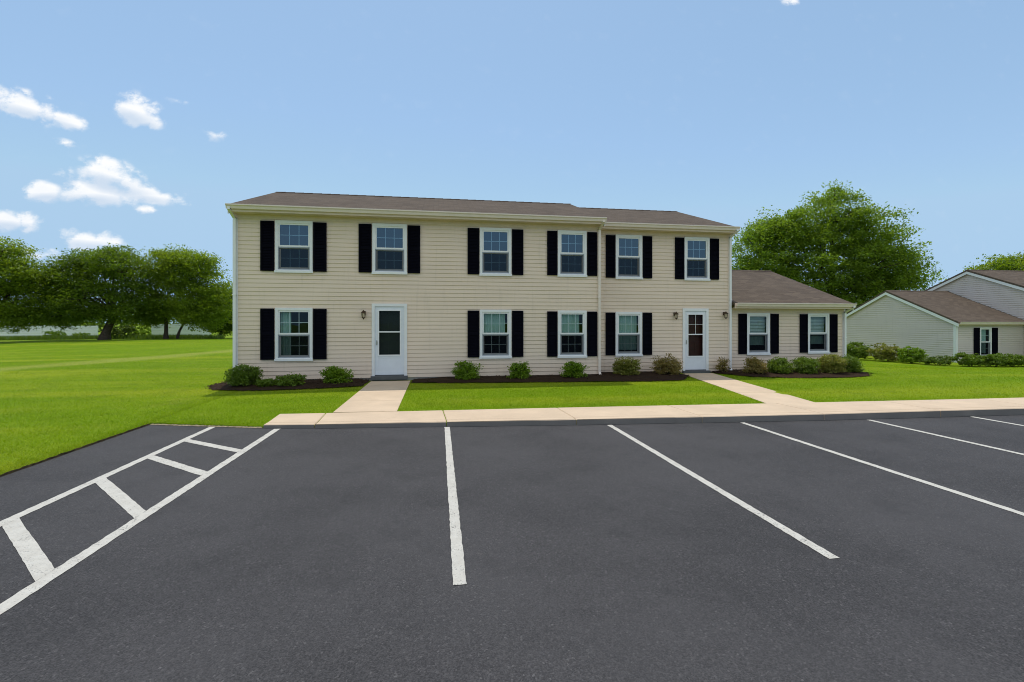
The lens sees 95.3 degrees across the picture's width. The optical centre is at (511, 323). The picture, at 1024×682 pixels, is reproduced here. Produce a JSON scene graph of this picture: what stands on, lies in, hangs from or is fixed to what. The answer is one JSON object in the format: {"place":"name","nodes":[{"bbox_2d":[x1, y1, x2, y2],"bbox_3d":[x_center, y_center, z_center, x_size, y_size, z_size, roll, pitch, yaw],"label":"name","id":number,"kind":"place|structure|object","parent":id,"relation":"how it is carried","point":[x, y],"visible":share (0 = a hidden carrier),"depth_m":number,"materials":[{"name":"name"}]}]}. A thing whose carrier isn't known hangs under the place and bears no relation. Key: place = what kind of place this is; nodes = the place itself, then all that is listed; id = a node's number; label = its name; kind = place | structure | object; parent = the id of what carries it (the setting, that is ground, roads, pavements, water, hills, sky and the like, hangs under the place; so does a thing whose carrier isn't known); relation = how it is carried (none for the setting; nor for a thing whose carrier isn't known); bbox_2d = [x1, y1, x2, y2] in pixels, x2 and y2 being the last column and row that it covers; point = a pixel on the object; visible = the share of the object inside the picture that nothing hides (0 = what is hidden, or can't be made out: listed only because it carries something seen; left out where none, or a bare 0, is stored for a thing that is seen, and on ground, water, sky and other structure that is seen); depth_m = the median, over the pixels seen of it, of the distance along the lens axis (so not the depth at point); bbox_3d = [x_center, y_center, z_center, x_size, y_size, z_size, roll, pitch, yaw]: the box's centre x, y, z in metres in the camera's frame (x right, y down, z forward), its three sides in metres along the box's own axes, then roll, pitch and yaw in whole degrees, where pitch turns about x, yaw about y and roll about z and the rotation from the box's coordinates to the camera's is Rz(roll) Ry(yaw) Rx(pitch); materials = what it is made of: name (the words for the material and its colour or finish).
{"place":"outdoors","nodes":[
{"label":"outdoors","id":0,"kind":"place"},
{"bbox_2d":[0,334,224,339],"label":"tall grass","id":1,"kind":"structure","parent":0,"point":[94,336],"depth_m":49.09,"materials":[{"name":"green plant"}]},
{"bbox_2d":[0,415,1023,681],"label":"parking lot","id":2,"kind":"structure","parent":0,"point":[598,553],"depth_m":3.49,"materials":[{"name":"grey asphalt"}]},
{"bbox_2d":[2,518,54,580],"bbox_3d":[-3.832,1.746,3.681,1.583,0.001,0.121,0,0,36],"label":"hatch bar","id":3,"kind":"object","parent":2,"relation":"on","point":[37,562],"visible":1,"depth_m":3.61,"materials":[{"name":"white paint"}]},
{"bbox_2d":[0,424,148,476],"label":"soil edge","id":4,"kind":"object","parent":2,"relation":"on","point":[32,464],"visible":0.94,"depth_m":6.31,"materials":[{"name":"brown soil"}]},
{"bbox_2d":[0,427,213,526],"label":"hatch line","id":5,"kind":"object","parent":2,"relation":"on","point":[37,506],"visible":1,"depth_m":5.13,"materials":[{"name":"white paint"}]},
{"bbox_2d":[96,478,145,517],"bbox_3d":[-4.000,1.746,4.743,1.641,0.001,0.121,0,0,38],"label":"hatch bar","id":6,"kind":"object","parent":2,"relation":"on","point":[129,505],"visible":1,"depth_m":4.69,"materials":[{"name":"white paint"}]},
{"bbox_2d":[0,429,278,613],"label":"hatch line","id":7,"kind":"object","parent":2,"relation":"on","point":[16,598],"visible":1,"depth_m":3.78,"materials":[{"name":"white paint"}]},
{"bbox_2d":[147,455,206,474],"bbox_3d":[-4.161,1.746,5.780,1.427,0.001,0.122,0,0,31],"label":"hatch bar","id":8,"kind":"object","parent":2,"relation":"on","point":[179,465],"visible":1,"depth_m":5.75,"materials":[{"name":"white paint"}]},
{"bbox_2d":[150,423,261,427],"bbox_3d":[-5.222,1.732,7.958,2.109,0.024,0.086,0,0,7],"label":"dirt edge","id":9,"kind":"object","parent":2,"relation":"on","point":[208,425],"visible":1,"depth_m":7.94,"materials":[{"name":"brown soil"}]},
{"bbox_2d":[184,439,241,451],"bbox_3d":[-4.306,1.746,6.699,1.359,0.001,0.121,0,0,27],"label":"hatch bar","id":10,"kind":"object","parent":2,"relation":"on","point":[214,445],"visible":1,"depth_m":6.69,"materials":[{"name":"white paint"}]},
{"bbox_2d":[444,427,466,584],"bbox_3d":[-0.723,1.746,5.510,0.096,0.001,4.830,0,0,-9],"label":"parking line","id":11,"kind":"object","parent":2,"relation":"on","point":[458,566],"visible":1,"depth_m":4.10,"materials":[{"name":"white paint"}]},
{"bbox_2d":[263,406,1023,427],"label":"kerb","id":12,"kind":"structure","parent":2,"relation":"on","point":[882,414],"depth_m":8.23,"materials":[{"name":"concrete"}]},
{"bbox_2d":[608,425,838,558],"bbox_3d":[2.041,1.746,5.766,0.096,0.001,4.640,0,0,-9],"label":"parking line","id":13,"kind":"object","parent":2,"relation":"on","point":[811,544],"visible":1,"depth_m":4.51,"materials":[{"name":"white paint"}]},
{"bbox_2d":[742,422,1023,515],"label":"parking line","id":14,"kind":"object","parent":2,"relation":"on","point":[950,490],"visible":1,"depth_m":5.37,"materials":[{"name":"white paint"}]},
{"bbox_2d":[869,420,1023,454],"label":"parking line","id":15,"kind":"object","parent":2,"relation":"on","point":[950,438],"visible":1,"depth_m":7.10,"materials":[{"name":"white paint"}]},
{"bbox_2d":[974,417,1023,425],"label":"parking line","id":16,"kind":"object","parent":2,"relation":"on","point":[999,421],"visible":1,"depth_m":8.34,"materials":[{"name":"white paint"}]},
{"bbox_2d":[0,325,1023,474],"bbox_3d":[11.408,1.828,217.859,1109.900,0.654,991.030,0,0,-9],"label":"lawn","id":17,"kind":"structure","parent":0,"point":[99,345],"depth_m":11.61,"materials":[{"name":"green plant"}]},
{"bbox_2d":[0,236,64,333],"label":"shade tree","id":18,"kind":"object","parent":17,"relation":"on","point":[16,268],"visible":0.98,"depth_m":42.73,"materials":[{"name":"green plant"}]},
{"bbox_2d":[0,325,97,336],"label":"board fence","id":19,"kind":"object","parent":17,"relation":"on","point":[92,330],"visible":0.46,"depth_m":59.28,"materials":[{"name":"white wood"}]},
{"bbox_2d":[41,331,66,336],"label":"bush","id":20,"kind":"object","parent":17,"relation":"on","point":[55,333],"visible":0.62,"depth_m":53.69,"materials":[{"name":"green plant"}]},
{"bbox_2d":[72,332,90,335],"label":"bush","id":21,"kind":"object","parent":17,"relation":"on","point":[80,333],"visible":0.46,"depth_m":52.98,"materials":[{"name":"green plant"}]},
{"bbox_2d":[16,243,164,339],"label":"shade tree","id":22,"kind":"object","parent":17,"relation":"on","point":[77,288],"visible":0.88,"depth_m":44.68,"materials":[{"name":"green plant"}]},
{"bbox_2d":[98,324,136,337],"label":"bush","id":23,"kind":"object","parent":17,"relation":"on","point":[125,330],"visible":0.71,"depth_m":49.72,"materials":[{"name":"green plant"}]},
{"bbox_2d":[19,306,232,330],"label":"wood","id":24,"kind":"object","parent":17,"relation":"on","point":[99,326],"visible":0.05,"depth_m":104.38,"materials":[{"name":"green plant"}]},
{"bbox_2d":[129,327,151,335],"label":"bush","id":25,"kind":"object","parent":17,"relation":"on","point":[142,331],"visible":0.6,"depth_m":54.00,"materials":[{"name":"green plant"}]},
{"bbox_2d":[126,243,232,338],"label":"shade tree","id":26,"kind":"object","parent":17,"relation":"on","point":[205,307],"visible":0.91,"depth_m":47.11,"materials":[{"name":"green plant"}]},
{"bbox_2d":[151,324,210,335],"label":"board fence","id":27,"kind":"object","parent":17,"relation":"on","point":[173,328],"visible":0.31,"depth_m":59.96,"materials":[{"name":"white wood"}]},
{"bbox_2d":[197,281,232,336],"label":"shade tree","id":28,"kind":"object","parent":17,"relation":"on","point":[224,330],"visible":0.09,"depth_m":55.29,"materials":[{"name":"green plant"}]},
{"bbox_2d":[204,377,368,390],"bbox_3d":[-6.120,1.619,12.544,4.370,0.159,1.944,0,0,-2],"label":"mulch bed","id":29,"kind":"object","parent":17,"relation":"on","point":[313,383],"visible":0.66,"depth_m":12.11,"materials":[{"name":"brown soil"}]},
{"bbox_2d":[223,364,263,385],"bbox_3d":[-6.985,1.389,12.229,0.976,0.720,0.807,0,0,-9],"label":"shrub","id":30,"kind":"object","parent":29,"relation":"on","point":[241,375],"visible":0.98,"depth_m":12.07,"materials":[{"name":"green plant"}]},
{"bbox_2d":[256,378,276,386],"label":"shrub","id":31,"kind":"object","parent":29,"relation":"on","point":[265,382],"visible":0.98,"depth_m":12.01,"materials":[{"name":"green plant"}]},
{"bbox_2d":[271,372,306,385],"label":"shrub","id":32,"kind":"object","parent":29,"relation":"on","point":[290,380],"visible":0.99,"depth_m":12.11,"materials":[{"name":"green plant"}]},
{"bbox_2d":[318,365,353,383],"bbox_3d":[-4.724,1.416,12.599,0.902,0.595,0.763,0,0,-9],"label":"shrub","id":33,"kind":"object","parent":29,"relation":"on","point":[333,374],"visible":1,"depth_m":12.44,"materials":[{"name":"green plant"}]},
{"bbox_2d":[333,381,409,412],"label":"walkway","id":34,"kind":"structure","parent":17,"relation":"on","point":[379,396],"depth_m":10.35,"materials":[{"name":"concrete"}]},
{"bbox_2d":[225,192,856,380],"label":"apartment building","id":35,"kind":"structure","parent":17,"relation":"on","point":[375,288],"depth_m":14.15,"materials":[{"name":"beige plastic"}]},
{"bbox_2d":[274,220,312,272],"bbox_3d":[-6.215,-2.180,13.545,1.200,1.660,0.810,0,0,-9],"label":"window","id":36,"kind":"structure","parent":35,"relation":"in","point":[293,239],"depth_m":13.22,"materials":[{"name":"white plastic"}]},
{"bbox_2d":[274,308,312,360],"bbox_3d":[-6.215,0.295,13.545,1.200,1.690,0.810,0,0,-9],"label":"window","id":37,"kind":"structure","parent":35,"relation":"in","point":[293,326],"depth_m":13.23,"materials":[{"name":"white plastic"}]},
{"bbox_2d":[372,223,406,274],"bbox_3d":[-3.617,-2.180,13.953,1.180,1.660,0.810,0,0,-9],"label":"window","id":38,"kind":"structure","parent":35,"relation":"in","point":[389,241],"depth_m":13.63,"materials":[{"name":"white plastic"}]},
{"bbox_2d":[371,304,407,379],"bbox_3d":[-3.572,0.490,13.634,1.100,2.250,0.305,0,0,-9],"label":"door","id":39,"kind":"structure","parent":35,"relation":"in","point":[389,321],"depth_m":13.64,"materials":[{"name":"white plastic"}]},
{"bbox_2d":[479,227,511,275],"bbox_3d":[-0.550,-2.170,14.434,1.160,1.640,0.810,0,0,-9],"label":"window","id":40,"kind":"structure","parent":35,"relation":"in","point":[495,243],"depth_m":14.11,"materials":[{"name":"white plastic"}]},
{"bbox_2d":[479,310,511,358],"bbox_3d":[-0.550,0.305,14.434,1.160,1.660,0.810,0,0,-9],"label":"window","id":41,"kind":"structure","parent":35,"relation":"in","point":[495,325],"depth_m":14.11,"materials":[{"name":"white plastic"}]},
{"bbox_2d":[557,230,586,276],"bbox_3d":[1.806,-2.170,14.804,1.120,1.620,0.810,0,0,-9],"label":"window","id":42,"kind":"structure","parent":35,"relation":"in","point":[572,245],"depth_m":14.48,"materials":[{"name":"white plastic"}]},
{"bbox_2d":[557,310,586,357],"bbox_3d":[1.806,0.315,14.804,1.120,1.650,0.810,0,0,-9],"label":"window","id":43,"kind":"structure","parent":35,"relation":"in","point":[572,324],"depth_m":14.48,"materials":[{"name":"white plastic"}]},
{"bbox_2d":[615,234,642,278],"bbox_3d":[3.793,-2.200,15.723,1.120,1.650,0.810,0,0,-9],"label":"window","id":44,"kind":"structure","parent":35,"relation":"in","point":[628,259],"depth_m":15.40,"materials":[{"name":"white plastic"}]},
{"bbox_2d":[615,312,642,356],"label":"window","id":45,"kind":"structure","parent":35,"relation":"in","point":[628,325],"depth_m":15.40,"materials":[{"name":"white plastic"}]},
{"bbox_2d":[682,308,710,372],"bbox_3d":[6.179,0.555,15.771,1.035,2.240,0.305,0,0,-9],"label":"door","id":46,"kind":"structure","parent":35,"relation":"in","point":[695,324],"depth_m":15.77,"materials":[{"name":"white plastic"}]},
{"bbox_2d":[684,237,709,280],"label":"window","id":47,"kind":"structure","parent":35,"relation":"in","point":[696,249],"depth_m":15.77,"materials":[{"name":"white plastic"}]},
{"bbox_2d":[747,313,770,354],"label":"window","id":48,"kind":"structure","parent":35,"relation":"in","point":[758,324],"depth_m":16.30,"materials":[{"name":"white plastic"}]},
{"bbox_2d":[807,313,829,353],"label":"window","id":49,"kind":"structure","parent":35,"relation":"in","point":[818,323],"depth_m":16.66,"materials":[{"name":"white plastic"}]},
{"bbox_2d":[411,371,688,382],"bbox_3d":[1.377,1.590,13.962,8.728,0.104,2.260,0,0,-9],"label":"mulch bed","id":50,"kind":"object","parent":17,"relation":"on","point":[641,376],"visible":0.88,"depth_m":13.49,"materials":[{"name":"brown soil"}]},
{"bbox_2d":[450,360,483,379],"bbox_3d":[-1.289,1.368,13.408,0.961,0.683,0.762,0,0,-9],"label":"shrub","id":51,"kind":"object","parent":50,"relation":"on","point":[463,370],"visible":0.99,"depth_m":13.29,"materials":[{"name":"green plant"}]},
{"bbox_2d":[506,361,532,378],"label":"shrub","id":52,"kind":"object","parent":50,"relation":"on","point":[519,370],"visible":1,"depth_m":13.46,"materials":[{"name":"green plant"}]},
{"bbox_2d":[558,360,589,377],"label":"shrub","id":53,"kind":"object","parent":50,"relation":"on","point":[573,369],"visible":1,"depth_m":13.68,"materials":[{"name":"green plant"}]},
{"bbox_2d":[612,356,642,374],"bbox_3d":[3.578,1.358,14.470,0.944,0.705,0.808,0,0,-18],"label":"shrub","id":54,"kind":"object","parent":50,"relation":"on","point":[626,366],"visible":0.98,"depth_m":14.30,"materials":[{"name":"green plant"}]},
{"bbox_2d":[649,353,682,374],"bbox_3d":[4.873,1.313,14.733,1.100,0.796,0.962,0,0,-9],"label":"shrub","id":55,"kind":"object","parent":50,"relation":"on","point":[673,366],"visible":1,"depth_m":14.57,"materials":[{"name":"green plant"}]},
{"bbox_2d":[684,373,811,402],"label":"walkway","id":56,"kind":"structure","parent":17,"relation":"on","point":[759,393],"depth_m":11.62,"materials":[{"name":"concrete"}]},
{"bbox_2d":[712,369,871,377],"bbox_3d":[9.475,1.592,15.294,5.460,0.108,2.469,0,0,-9],"label":"mulch bed","id":57,"kind":"object","parent":17,"relation":"on","point":[794,374],"visible":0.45,"depth_m":14.63,"materials":[{"name":"brown soil"}]},
{"bbox_2d":[715,356,731,371],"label":"shrub","id":58,"kind":"object","parent":57,"relation":"on","point":[723,363],"visible":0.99,"depth_m":15.53,"materials":[{"name":"green plant"}]},
{"bbox_2d":[739,356,767,373],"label":"shrub","id":59,"kind":"object","parent":57,"relation":"on","point":[755,365],"visible":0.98,"depth_m":14.79,"materials":[{"name":"green plant"}]},
{"bbox_2d":[765,356,795,373],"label":"shrub","id":60,"kind":"object","parent":57,"relation":"on","point":[779,365],"visible":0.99,"depth_m":14.85,"materials":[{"name":"green plant"}]},
{"bbox_2d":[790,356,820,373],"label":"shrub","id":61,"kind":"object","parent":57,"relation":"on","point":[808,365],"visible":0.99,"depth_m":14.84,"materials":[{"name":"green plant"}]},
{"bbox_2d":[816,354,849,372],"bbox_3d":[10.358,1.337,15.092,0.999,0.745,0.936,0,0,-9],"label":"shrub","id":62,"kind":"object","parent":57,"relation":"on","point":[833,363],"visible":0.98,"depth_m":14.89,"materials":[{"name":"green plant"}]},
{"bbox_2d":[839,354,864,371],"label":"shrub","id":63,"kind":"object","parent":57,"relation":"on","point":[854,364],"visible":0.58,"depth_m":15.19,"materials":[{"name":"green plant"}]},
{"bbox_2d":[732,179,948,310],"bbox_3d":[27.814,-5.053,40.627,20.000,14.927,8.272,0,0,0],"label":"oak tree","id":64,"kind":"object","parent":17,"relation":"on","point":[867,278],"visible":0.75,"depth_m":39.28,"materials":[{"name":"green plant"}]},
{"bbox_2d":[847,341,873,358],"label":"shrub","id":65,"kind":"object","parent":17,"relation":"on","point":[859,349],"visible":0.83,"depth_m":27.48,"materials":[{"name":"green plant"}]},
{"bbox_2d":[866,343,904,360],"bbox_3d":[21.469,1.641,26.668,2.038,1.134,1.673,0,0,-28],"label":"shrub","id":66,"kind":"object","parent":17,"relation":"on","point":[888,353],"visible":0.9,"depth_m":26.36,"materials":[{"name":"green plant"}]},
{"bbox_2d":[896,346,929,362],"bbox_3d":[21.687,1.703,25.269,1.498,1.009,1.286,0,0,-9],"label":"shrub","id":67,"kind":"object","parent":17,"relation":"on","point":[912,355],"visible":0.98,"depth_m":25.08,"materials":[{"name":"green plant"}]},
{"bbox_2d":[847,269,1023,362],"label":"neighbouring house","id":68,"kind":"structure","parent":17,"relation":"on","point":[978,312],"depth_m":28.00,"materials":[{"name":"white plastic"}]},
{"bbox_2d":[979,327,991,355],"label":"window","id":69,"kind":"structure","parent":68,"relation":"in","point":[985,332],"depth_m":26.27,"materials":[{"name":"white plastic"}]},
{"bbox_2d":[919,355,957,364],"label":"shrub","id":70,"kind":"object","parent":17,"relation":"on","point":[947,359],"visible":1,"depth_m":24.04,"materials":[{"name":"green plant"}]},
{"bbox_2d":[952,352,988,366],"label":"shrub","id":71,"kind":"object","parent":17,"relation":"on","point":[969,360],"visible":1,"depth_m":23.25,"materials":[{"name":"green plant"}]},
{"bbox_2d":[963,250,1023,270],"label":"oak tree","id":72,"kind":"object","parent":17,"relation":"on","point":[1011,262],"visible":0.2,"depth_m":46.40,"materials":[{"name":"green plant"}]},
{"bbox_2d":[982,353,1013,366],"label":"shrub","id":73,"kind":"object","parent":17,"relation":"on","point":[992,359],"visible":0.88,"depth_m":23.06,"materials":[{"name":"green plant"}]},
{"bbox_2d":[1000,353,1023,366],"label":"shrub","id":74,"kind":"object","parent":17,"relation":"on","point":[1018,359],"visible":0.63,"depth_m":23.10,"materials":[{"name":"green plant"}]},
{"bbox_2d":[0,0,1023,323],"label":"sky","id":75,"kind":"structure","parent":0,"point":[135,124],"materials":[{"name":"blue"}]},
{"bbox_2d":[268,398,1023,422],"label":"sidewalk","id":76,"kind":"structure","parent":0,"point":[614,411],"depth_m":8.83,"materials":[{"name":"concrete"}]}
]}

